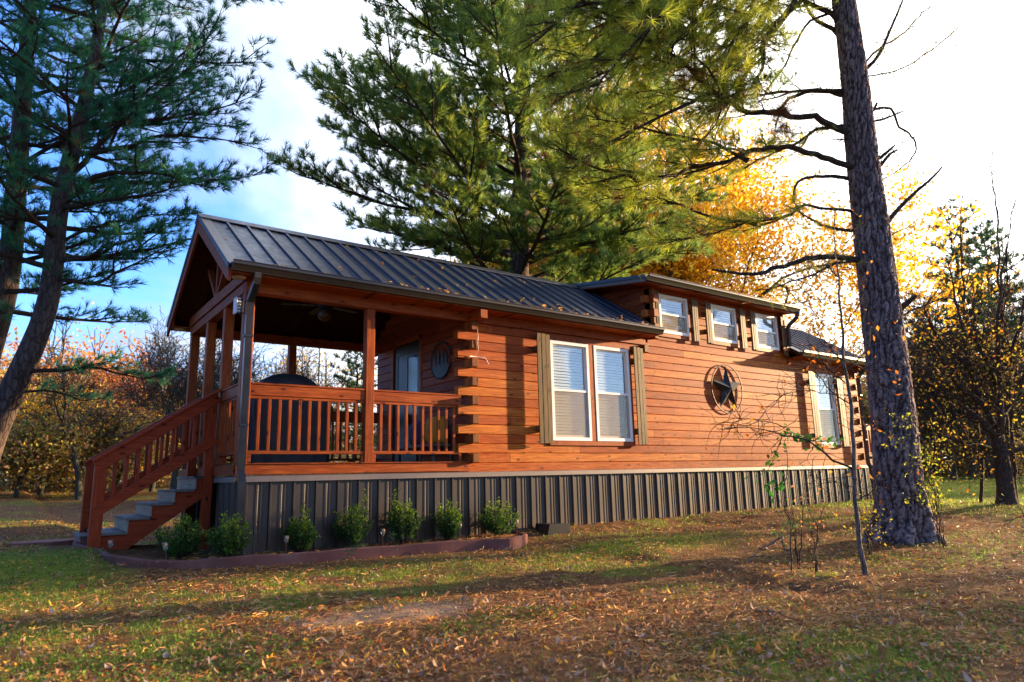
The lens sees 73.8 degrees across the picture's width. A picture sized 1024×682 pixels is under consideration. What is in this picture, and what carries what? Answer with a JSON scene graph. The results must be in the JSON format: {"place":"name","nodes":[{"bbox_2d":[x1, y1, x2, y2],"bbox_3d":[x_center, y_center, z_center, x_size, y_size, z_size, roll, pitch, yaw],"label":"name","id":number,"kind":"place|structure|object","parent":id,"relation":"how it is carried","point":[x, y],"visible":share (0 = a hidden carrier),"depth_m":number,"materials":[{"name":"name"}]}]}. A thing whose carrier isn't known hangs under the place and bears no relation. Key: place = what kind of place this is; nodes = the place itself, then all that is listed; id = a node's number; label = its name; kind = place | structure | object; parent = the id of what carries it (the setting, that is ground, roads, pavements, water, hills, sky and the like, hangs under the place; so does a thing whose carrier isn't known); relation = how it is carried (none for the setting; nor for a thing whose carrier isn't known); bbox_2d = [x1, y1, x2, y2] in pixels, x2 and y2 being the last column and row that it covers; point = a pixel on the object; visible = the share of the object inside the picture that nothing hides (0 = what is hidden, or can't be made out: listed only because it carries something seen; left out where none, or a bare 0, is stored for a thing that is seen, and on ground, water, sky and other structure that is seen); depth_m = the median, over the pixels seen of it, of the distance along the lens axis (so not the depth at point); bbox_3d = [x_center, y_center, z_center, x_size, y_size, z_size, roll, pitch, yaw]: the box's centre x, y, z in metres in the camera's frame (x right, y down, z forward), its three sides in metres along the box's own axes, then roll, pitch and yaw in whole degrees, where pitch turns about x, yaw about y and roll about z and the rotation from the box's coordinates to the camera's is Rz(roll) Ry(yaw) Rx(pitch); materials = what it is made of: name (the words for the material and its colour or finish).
{"place":"outdoors","nodes":[
{"label":"outdoors","id":0,"kind":"place"},
{"bbox_2d":[0,474,1023,681],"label":"ground","id":1,"kind":"structure","parent":0,"point":[535,671],"depth_m":6.28,"materials":[{"name":"green plant"}]},
{"bbox_2d":[0,327,57,476],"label":"autumn tree","id":2,"kind":"object","parent":1,"relation":"on","point":[5,358],"visible":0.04,"depth_m":40.40,"materials":[{"name":"orange plant"}]},
{"bbox_2d":[0,353,74,494],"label":"autumn tree","id":3,"kind":"object","parent":1,"relation":"on","point":[23,414],"visible":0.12,"depth_m":32.81,"materials":[{"name":"orange plant"}]},
{"bbox_2d":[3,538,73,546],"bbox_3d":[-6.110,2.646,8.880,0.849,0.080,0.532,7,-14,-36],"label":"stepping stone","id":4,"kind":"object","parent":1,"relation":"on","point":[55,542],"visible":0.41,"depth_m":8.77,"materials":[{"name":"grey stone"}]},
{"bbox_2d":[0,402,115,497],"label":"leafy tree","id":5,"kind":"object","parent":1,"relation":"on","point":[17,451],"visible":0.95,"depth_m":29.61,"materials":[{"name":"yellow plant"}]},
{"bbox_2d":[0,336,119,486],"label":"autumn tree","id":6,"kind":"object","parent":1,"relation":"on","point":[66,342],"visible":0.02,"depth_m":47.04,"materials":[{"name":"orange plant"}]},
{"bbox_2d":[22,345,122,489],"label":"autumn tree","id":7,"kind":"object","parent":1,"relation":"on","point":[64,486],"visible":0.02,"depth_m":42.97,"materials":[{"name":"orange plant"}]},
{"bbox_2d":[16,348,131,495],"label":"autumn tree","id":8,"kind":"object","parent":1,"relation":"on","point":[69,468],"visible":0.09,"depth_m":34.64,"materials":[{"name":"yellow plant"}]},
{"bbox_2d":[0,304,159,499],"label":"bare tree","id":9,"kind":"object","parent":1,"relation":"on","point":[78,481],"visible":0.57,"depth_m":31.25,"materials":[{"name":"orange plant"}]},
{"bbox_2d":[73,532,87,544],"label":"landing slab","id":10,"kind":"structure","parent":1,"relation":"on","point":[80,537],"depth_m":8.34,"materials":[{"name":"grey concrete"}]},
{"bbox_2d":[60,330,155,470],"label":"autumn tree","id":11,"kind":"object","parent":1,"relation":"on","point":[85,345],"depth_m":48.35,"materials":[{"name":"orange plant"}]},
{"bbox_2d":[50,394,171,495],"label":"leafy tree","id":12,"kind":"object","parent":1,"relation":"on","point":[101,446],"visible":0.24,"depth_m":33.06,"materials":[{"name":"orange plant"}]},
{"bbox_2d":[0,0,229,359],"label":"pine tree","id":13,"kind":"object","parent":1,"relation":"on","point":[11,273],"visible":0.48,"depth_m":14.89,"materials":[{"name":"green plant"}]},
{"bbox_2d":[50,329,183,478],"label":"autumn tree","id":14,"kind":"object","parent":1,"relation":"on","point":[105,372],"visible":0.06,"depth_m":43.01,"materials":[{"name":"orange plant"}]},
{"bbox_2d":[0,0,293,459],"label":"pine tree","id":15,"kind":"object","parent":1,"relation":"on","point":[21,371],"visible":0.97,"depth_m":13.56,"materials":[{"name":"green plant"}]},
{"bbox_2d":[99,364,200,491],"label":"autumn tree","id":16,"kind":"object","parent":1,"relation":"on","point":[152,487],"visible":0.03,"depth_m":36.95,"materials":[{"name":"orange plant"}]},
{"bbox_2d":[114,307,264,436],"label":"bare tree","id":17,"kind":"object","parent":1,"relation":"on","point":[161,352],"visible":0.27,"depth_m":28.89,"materials":[{"name":"brown plant"}]},
{"bbox_2d":[108,331,276,463],"bbox_3d":[-13.954,3.132,30.408,7.798,7.768,5.813,-2,-11,2],"label":"bare tree","id":18,"kind":"object","parent":1,"relation":"on","point":[258,372],"visible":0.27,"depth_m":29.80,"materials":[{"name":"brown plant"}]},
{"bbox_2d":[99,306,299,488],"bbox_3d":[-11.032,3.038,26.106,8.006,7.494,6.650,1,-11,-10],"label":"bare tree","id":19,"kind":"object","parent":1,"relation":"on","point":[174,476],"visible":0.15,"depth_m":24.33,"materials":[{"name":"brown plant"}]},
{"bbox_2d":[123,350,279,475],"bbox_3d":[-11.447,3.400,28.314,6.650,7.494,8.006,-3,-11,8],"label":"bare tree","id":20,"kind":"object","parent":1,"relation":"on","point":[233,383],"visible":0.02,"depth_m":27.07,"materials":[{"name":"brown plant"}]},
{"bbox_2d":[72,531,527,568],"bbox_3d":[-2.389,2.699,8.725,5.856,0.460,1.572,3,-12,-22],"label":"garden edging","id":21,"kind":"object","parent":1,"relation":"on","point":[514,542],"visible":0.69,"depth_m":8.08,"materials":[{"name":"concrete"}]},
{"bbox_2d":[342,545,359,562],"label":"trailing weed","id":22,"kind":"object","parent":21,"relation":"on","point":[348,554],"visible":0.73,"depth_m":7.87,"materials":[{"name":"green plant"}]},
{"bbox_2d":[252,346,353,461],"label":"bare tree","id":23,"kind":"object","parent":1,"relation":"on","point":[307,370],"visible":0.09,"depth_m":35.30,"materials":[{"name":"brown plant"}]},
{"bbox_2d":[103,532,519,559],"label":"bed soil","id":24,"kind":"structure","parent":1,"relation":"on","point":[138,551],"depth_m":8.38,"materials":[{"name":"brown soil"}]},
{"bbox_2d":[108,540,113,553],"bbox_3d":[-4.661,2.462,7.903,0.062,0.293,0.062,7,-14,-36],"label":"solar light","id":25,"kind":"object","parent":24,"relation":"on","point":[110,541],"visible":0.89,"depth_m":7.90,"materials":[{"name":"silver metal"}]},
{"bbox_2d":[162,542,167,559],"bbox_3d":[-3.795,2.350,7.436,0.065,0.293,0.069,-4,-11,12],"label":"solar light","id":26,"kind":"object","parent":24,"relation":"on","point":[164,543],"visible":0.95,"depth_m":7.44,"materials":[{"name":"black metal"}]},
{"bbox_2d":[153,513,209,558],"bbox_3d":[-3.808,2.260,7.897,0.656,0.508,0.627,7,-14,-36],"label":"evergreen shrub","id":27,"kind":"object","parent":24,"relation":"on","point":[179,545],"visible":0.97,"depth_m":7.81,"materials":[{"name":"green plant"}]},
{"bbox_2d":[201,510,254,556],"bbox_3d":[-3.231,2.201,7.758,0.562,0.544,0.524,7,-14,-36],"label":"evergreen shrub","id":28,"kind":"object","parent":24,"relation":"on","point":[231,544],"visible":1,"depth_m":7.68,"materials":[{"name":"green plant"}]},
{"bbox_2d":[280,502,320,552],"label":"evergreen shrub","id":29,"kind":"object","parent":24,"relation":"on","point":[301,538],"visible":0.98,"depth_m":8.19,"materials":[{"name":"green plant"}]},
{"bbox_2d":[332,488,373,547],"bbox_3d":[-2.005,2.250,8.662,0.522,0.742,0.541,7,-14,-36],"label":"evergreen shrub","id":30,"kind":"object","parent":24,"relation":"on","point":[351,534],"visible":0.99,"depth_m":8.60,"materials":[{"name":"green plant"}]},
{"bbox_2d":[341,543,368,547],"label":"strap leaf plant","id":31,"kind":"object","parent":24,"relation":"on","point":[356,546],"visible":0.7,"depth_m":8.52,"materials":[{"name":"green plant"}]},
{"bbox_2d":[388,527,398,550],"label":"trailing weed","id":32,"kind":"object","parent":24,"relation":"on","point":[391,537],"visible":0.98,"depth_m":8.53,"materials":[{"name":"green plant"}]},
{"bbox_2d":[385,488,425,543],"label":"evergreen shrub","id":33,"kind":"object","parent":24,"relation":"on","point":[399,526],"visible":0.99,"depth_m":9.01,"materials":[{"name":"green plant"}]},
{"bbox_2d":[430,498,462,539],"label":"evergreen shrub","id":34,"kind":"object","parent":24,"relation":"on","point":[448,528],"visible":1,"depth_m":9.36,"materials":[{"name":"green plant"}]},
{"bbox_2d":[478,497,521,535],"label":"evergreen shrub","id":35,"kind":"object","parent":24,"relation":"on","point":[494,524],"visible":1,"depth_m":9.86,"materials":[{"name":"green plant"}]},
{"bbox_2d":[329,423,359,461],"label":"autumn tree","id":36,"kind":"object","parent":1,"relation":"on","point":[341,443],"visible":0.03,"depth_m":54.80,"materials":[{"name":"yellow plant"}]},
{"bbox_2d":[329,351,377,473],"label":"pine tree","id":37,"kind":"object","parent":1,"relation":"on","point":[349,364],"visible":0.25,"depth_m":35.80,"materials":[{"name":"green plant"}]},
{"bbox_2d":[337,412,376,461],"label":"autumn tree","id":38,"kind":"object","parent":1,"relation":"on","point":[374,446],"visible":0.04,"depth_m":55.78,"materials":[{"name":"orange plant"}]},
{"bbox_2d":[416,246,502,269],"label":"autumn tree","id":39,"kind":"object","parent":1,"relation":"on","point":[450,258],"depth_m":31.97,"materials":[{"name":"orange plant"}]},
{"bbox_2d":[79,213,872,555],"bbox_3d":[1.857,1.297,14.126,18.028,5.036,4.044,7,-14,-36],"label":"log cabin","id":40,"kind":"object","parent":1,"relation":"on","point":[569,413],"visible":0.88,"depth_m":11.09,"materials":[{"name":"brown wood"}]},
{"bbox_2d":[233,281,243,314],"bbox_3d":[-3.426,-0.538,8.564,0.099,0.467,0.159,7,-14,-36],"label":"wall box","id":41,"kind":"object","parent":40,"relation":"attached to","point":[240,301],"visible":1,"depth_m":8.53,"materials":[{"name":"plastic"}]},
{"bbox_2d":[247,374,331,462],"bbox_3d":[-3.303,1.146,9.963,1.292,1.334,0.680,7,-14,-36],"label":"covered grill","id":42,"kind":"object","parent":40,"relation":"on","point":[294,379],"visible":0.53,"depth_m":9.67,"materials":[{"name":"black fabric"}]},
{"bbox_2d":[281,302,358,321],"bbox_3d":[-3.038,-0.888,11.049,1.292,1.190,1.235,7,-14,-36],"label":"ceiling fan","id":43,"kind":"object","parent":40,"relation":"hanging from","point":[324,314],"visible":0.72,"depth_m":10.86,"materials":[{"name":"black metal"}]},
{"bbox_2d":[394,340,418,461],"bbox_3d":[-1.846,1.099,12.010,0.127,2.130,0.980,7,-14,-36],"label":"door","id":44,"kind":"structure","parent":40,"relation":"in","point":[406,356],"depth_m":12.11,"materials":[{"name":"paint"}]},
{"bbox_2d":[395,444,452,461],"bbox_3d":[-1.370,1.786,10.730,0.420,0.275,1.250,7,-14,-36],"label":"porch bench","id":45,"kind":"object","parent":40,"relation":"on","point":[426,446],"visible":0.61,"depth_m":10.38,"materials":[{"name":"paint"}]},
{"bbox_2d":[409,421,425,445],"bbox_3d":[-1.532,1.503,11.018,0.180,0.400,0.520,5,-13,-30],"label":"cushion","id":46,"kind":"object","parent":45,"relation":"on","point":[418,432],"visible":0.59,"depth_m":10.85,"materials":[{"name":"blue fabric"}]},
{"bbox_2d":[425,416,443,443],"bbox_3d":[-1.180,1.389,10.584,0.180,0.440,0.480,10,-16,-44],"label":"cushion","id":47,"kind":"object","parent":45,"relation":"on","point":[434,429],"visible":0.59,"depth_m":10.48,"materials":[{"name":"yellow fabric"}]},
{"bbox_2d":[226,228,647,324],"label":"roof leaves","id":48,"kind":"object","parent":40,"relation":"on","point":[382,263],"visible":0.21,"depth_m":11.21,"materials":[{"name":"orange plant"}]},
{"bbox_2d":[430,341,450,378],"bbox_3d":[-1.167,0.314,11.104,0.028,0.624,0.642,7,-14,-36],"label":"wall plaque","id":49,"kind":"object","parent":40,"relation":"attached to","point":[439,370],"depth_m":11.07,"materials":[{"name":"grey metal"}]},
{"bbox_2d":[550,340,591,440],"bbox_3d":[0.903,0.874,11.699,0.872,1.708,0.352,7,-14,-36],"label":"window","id":50,"kind":"structure","parent":40,"relation":"in","point":[569,361],"depth_m":11.66,"materials":[{"name":"white glass"}]},
{"bbox_2d":[593,345,632,441],"bbox_3d":[1.706,0.970,12.279,0.872,1.708,0.352,7,-14,-36],"label":"window","id":51,"kind":"structure","parent":40,"relation":"in","point":[611,365],"depth_m":12.24,"materials":[{"name":"white glass"}]},
{"bbox_2d":[659,294,689,336],"bbox_3d":[3.110,-0.480,13.640,0.860,0.805,0.352,7,-14,-36],"label":"window","id":52,"kind":"structure","parent":40,"relation":"in","point":[673,310],"depth_m":13.61,"materials":[{"name":"white glass"}]},
{"bbox_2d":[711,304,737,343],"bbox_3d":[4.391,-0.327,14.565,0.861,0.805,0.352,7,-14,-36],"label":"window","id":53,"kind":"structure","parent":40,"relation":"in","point":[724,325],"depth_m":14.54,"materials":[{"name":"white glass"}]},
{"bbox_2d":[711,364,742,413],"bbox_3d":[4.483,0.982,14.060,1.030,1.033,0.126,7,-14,-36],"label":"wall star","id":54,"kind":"object","parent":40,"relation":"attached to","point":[727,386],"depth_m":14.02,"materials":[{"name":"black metal"}]},
{"bbox_2d":[755,313,779,350],"bbox_3d":[5.632,-0.178,15.461,0.860,0.805,0.352,7,-14,-36],"label":"window","id":55,"kind":"structure","parent":40,"relation":"in","point":[766,326],"depth_m":15.45,"materials":[{"name":"white glass"}]},
{"bbox_2d":[815,373,839,444],"bbox_3d":[7.414,1.653,16.400,0.847,1.708,0.352,7,-14,-36],"label":"window","id":56,"kind":"structure","parent":40,"relation":"in","point":[826,404],"depth_m":16.40,"materials":[{"name":"white plastic"}]},
{"bbox_2d":[265,0,742,283],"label":"pine tree","id":57,"kind":"object","parent":1,"relation":"on","point":[466,134],"visible":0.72,"depth_m":16.17,"materials":[{"name":"green plant"}]},
{"bbox_2d":[0,499,1023,681],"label":"pine straw","id":58,"kind":"object","parent":1,"relation":"on","point":[321,606],"visible":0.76,"depth_m":5.46,"materials":[{"name":"brown plant"}]},
{"bbox_2d":[0,496,1023,681],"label":"clover","id":59,"kind":"object","parent":1,"relation":"on","point":[892,673],"visible":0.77,"depth_m":4.61,"materials":[{"name":"green plant"}]},
{"bbox_2d":[0,291,1023,491],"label":"woods","id":60,"kind":"object","parent":1,"relation":"on","point":[167,481],"visible":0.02,"depth_m":53.10,"materials":[{"name":"orange plant"}]},
{"bbox_2d":[0,484,1023,681],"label":"fallen leaves","id":61,"kind":"object","parent":1,"relation":"on","point":[505,672],"depth_m":4.87,"materials":[{"name":"brown plant"}]},
{"bbox_2d":[535,523,570,534],"bbox_3d":[0.623,2.912,10.554,0.470,0.180,0.340,7,-14,-36],"label":"drain box","id":62,"kind":"object","parent":1,"relation":"on","point":[552,528],"visible":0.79,"depth_m":10.43,"materials":[{"name":"concrete"}]},
{"bbox_2d":[485,210,774,296],"bbox_3d":[3.180,-0.097,30.942,14.684,13.397,15.449,7,-14,-36],"label":"autumn tree","id":63,"kind":"object","parent":1,"relation":"on","point":[705,280],"visible":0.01,"depth_m":27.68,"materials":[{"name":"orange plant"}]},
{"bbox_2d":[705,668,748,675],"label":"fallen branch","id":64,"kind":"object","parent":1,"relation":"on","point":[736,671],"visible":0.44,"depth_m":4.08,"materials":[{"name":"brown wood"}]},
{"bbox_2d":[484,0,978,545],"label":"pine tree","id":65,"kind":"object","parent":1,"relation":"on","point":[736,54],"visible":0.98,"depth_m":9.74,"materials":[{"name":"green plant"}]},
{"bbox_2d":[454,48,1020,386],"bbox_3d":[8.523,-3.061,28.884,22.432,20.699,19.525,7,-14,-36],"label":"hickory tree","id":66,"kind":"object","parent":1,"relation":"on","point":[740,195],"visible":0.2,"depth_m":28.16,"materials":[{"name":"yellow plant"}]},
{"bbox_2d":[749,607,804,622],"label":"fallen branch","id":67,"kind":"object","parent":1,"relation":"on","point":[771,611],"visible":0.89,"depth_m":5.38,"materials":[{"name":"wood"}]},
{"bbox_2d":[776,533,793,565],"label":"fallen branch","id":68,"kind":"object","parent":1,"relation":"on","point":[782,538],"visible":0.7,"depth_m":8.57,"materials":[{"name":"wood"}]},
{"bbox_2d":[744,423,843,571],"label":"young tree","id":69,"kind":"object","parent":1,"relation":"on","point":[773,481],"visible":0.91,"depth_m":7.42,"materials":[{"name":"green plant"}]},
{"bbox_2d":[773,479,823,568],"bbox_3d":[3.236,2.052,7.569,0.603,1.021,0.402,-3,-11,7],"label":"twiggy bush","id":70,"kind":"object","parent":1,"relation":"on","point":[796,552],"visible":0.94,"depth_m":7.58,"materials":[{"name":"brown plant"}]},
{"bbox_2d":[790,495,835,573],"bbox_3d":[3.176,2.054,7.191,0.468,0.855,0.407,7,-14,-36],"label":"twiggy bush","id":71,"kind":"object","parent":1,"relation":"on","point":[815,553],"visible":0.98,"depth_m":7.19,"materials":[{"name":"brown plant"}]},
{"bbox_2d":[698,200,947,574],"bbox_3d":[3.362,0.477,7.377,2.820,4.037,0.812,-2,-11,2],"label":"sapling","id":72,"kind":"object","parent":1,"relation":"on","point":[864,568],"visible":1,"depth_m":7.35,"materials":[{"name":"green plant"}]},
{"bbox_2d":[839,488,891,555],"bbox_3d":[4.307,2.203,8.245,0.610,0.851,0.519,7,-14,-36],"label":"yellow bush","id":73,"kind":"object","parent":1,"relation":"on","point":[866,533],"visible":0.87,"depth_m":8.25,"materials":[{"name":"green plant"}]},
{"bbox_2d":[860,376,926,458],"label":"leafy tree","id":74,"kind":"object","parent":1,"relation":"on","point":[867,395],"depth_m":43.97,"materials":[{"name":"green plant"}]},
{"bbox_2d":[861,378,957,475],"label":"leafy tree","id":75,"kind":"object","parent":1,"relation":"on","point":[864,392],"visible":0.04,"depth_m":38.73,"materials":[{"name":"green plant"}]},
{"bbox_2d":[882,411,951,547],"bbox_3d":[5.253,1.756,8.745,0.918,1.773,0.501,-4,-12,16],"label":"arching shrub","id":76,"kind":"object","parent":1,"relation":"on","point":[933,487],"visible":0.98,"depth_m":8.70,"materials":[{"name":"yellow plant"}]},
{"bbox_2d":[905,598,941,607],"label":"fallen branch","id":77,"kind":"object","parent":1,"relation":"on","point":[923,605],"visible":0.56,"depth_m":5.68,"materials":[{"name":"brown wood"}]},
{"bbox_2d":[848,276,1023,476],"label":"bare tree","id":78,"kind":"object","parent":1,"relation":"on","point":[1014,376],"visible":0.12,"depth_m":33.75,"materials":[{"name":"brown plant"}]},
{"bbox_2d":[925,441,953,523],"bbox_3d":[6.504,2.231,10.514,0.656,1.409,0.486,7,-14,-36],"label":"wispy shrub","id":79,"kind":"object","parent":1,"relation":"on","point":[934,485],"visible":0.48,"depth_m":10.55,"materials":[{"name":"green plant"}]},
{"bbox_2d":[914,389,966,471],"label":"leafy tree","id":80,"kind":"object","parent":1,"relation":"on","point":[933,448],"depth_m":43.53,"materials":[{"name":"green plant"}]},
{"bbox_2d":[860,275,1023,480],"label":"bare tree","id":81,"kind":"object","parent":1,"relation":"on","point":[922,431],"visible":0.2,"depth_m":31.50,"materials":[{"name":"brown plant"}]},
{"bbox_2d":[862,205,1023,505],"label":"forked tree","id":82,"kind":"object","parent":1,"relation":"on","point":[1000,450],"visible":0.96,"depth_m":13.12,"materials":[{"name":"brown plant"}]},
{"bbox_2d":[862,340,1023,479],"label":"bare tree","id":83,"kind":"object","parent":1,"relation":"on","point":[952,472],"visible":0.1,"depth_m":34.60,"materials":[{"name":"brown plant"}]},
{"bbox_2d":[916,380,992,475],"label":"autumn tree","id":84,"kind":"object","parent":1,"relation":"on","point":[935,466],"visible":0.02,"depth_m":40.79,"materials":[{"name":"yellow plant"}]},
{"bbox_2d":[909,184,1010,502],"bbox_3d":[9.572,-0.072,14.230,2.211,6.863,2.154,7,-14,-36],"label":"bare sapling","id":85,"kind":"object","parent":1,"relation":"on","point":[961,248],"visible":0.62,"depth_m":14.31,"materials":[{"name":"brown plant"}]},
{"bbox_2d":[902,196,1023,476],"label":"pine tree","id":86,"kind":"object","parent":1,"relation":"on","point":[980,235],"visible":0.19,"depth_m":36.68,"materials":[{"name":"green plant"}]},
{"bbox_2d":[906,303,1022,476],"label":"bare tree","id":87,"kind":"object","parent":1,"relation":"on","point":[973,466],"visible":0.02,"depth_m":37.26,"materials":[{"name":"brown plant"}]},
{"bbox_2d":[919,180,1023,502],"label":"bare sapling","id":88,"kind":"object","parent":1,"relation":"on","point":[1008,394],"visible":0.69,"depth_m":14.05,"materials":[{"name":"brown plant"}]},
{"bbox_2d":[927,218,1023,474],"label":"tree","id":89,"kind":"object","parent":1,"relation":"on","point":[981,250],"visible":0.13,"depth_m":39.23,"materials":[{"name":"green plant"}]},
{"bbox_2d":[956,130,1020,471],"bbox_3d":[10.222,-0.738,14.714,2.352,8.408,1.651,-1,-11,-2],"label":"bare sapling","id":90,"kind":"object","parent":1,"relation":"on","point":[1007,434],"visible":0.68,"depth_m":15.20,"materials":[{"name":"brown plant"}]},
{"bbox_2d":[992,433,1023,528],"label":"bare shrub","id":91,"kind":"object","parent":1,"relation":"on","point":[1003,495],"visible":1,"depth_m":8.30,"materials":[{"name":"brown plant"}]},
{"bbox_2d":[1015,428,1023,488],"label":"leafy tree","id":92,"kind":"object","parent":1,"relation":"on","point":[1017,460],"visible":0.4,"depth_m":21.89,"materials":[{"name":"green plant"}]},
{"bbox_2d":[0,0,1023,485],"label":"sky","id":93,"kind":"structure","parent":0,"point":[980,92],"materials":[{"name":"white"}]}
]}

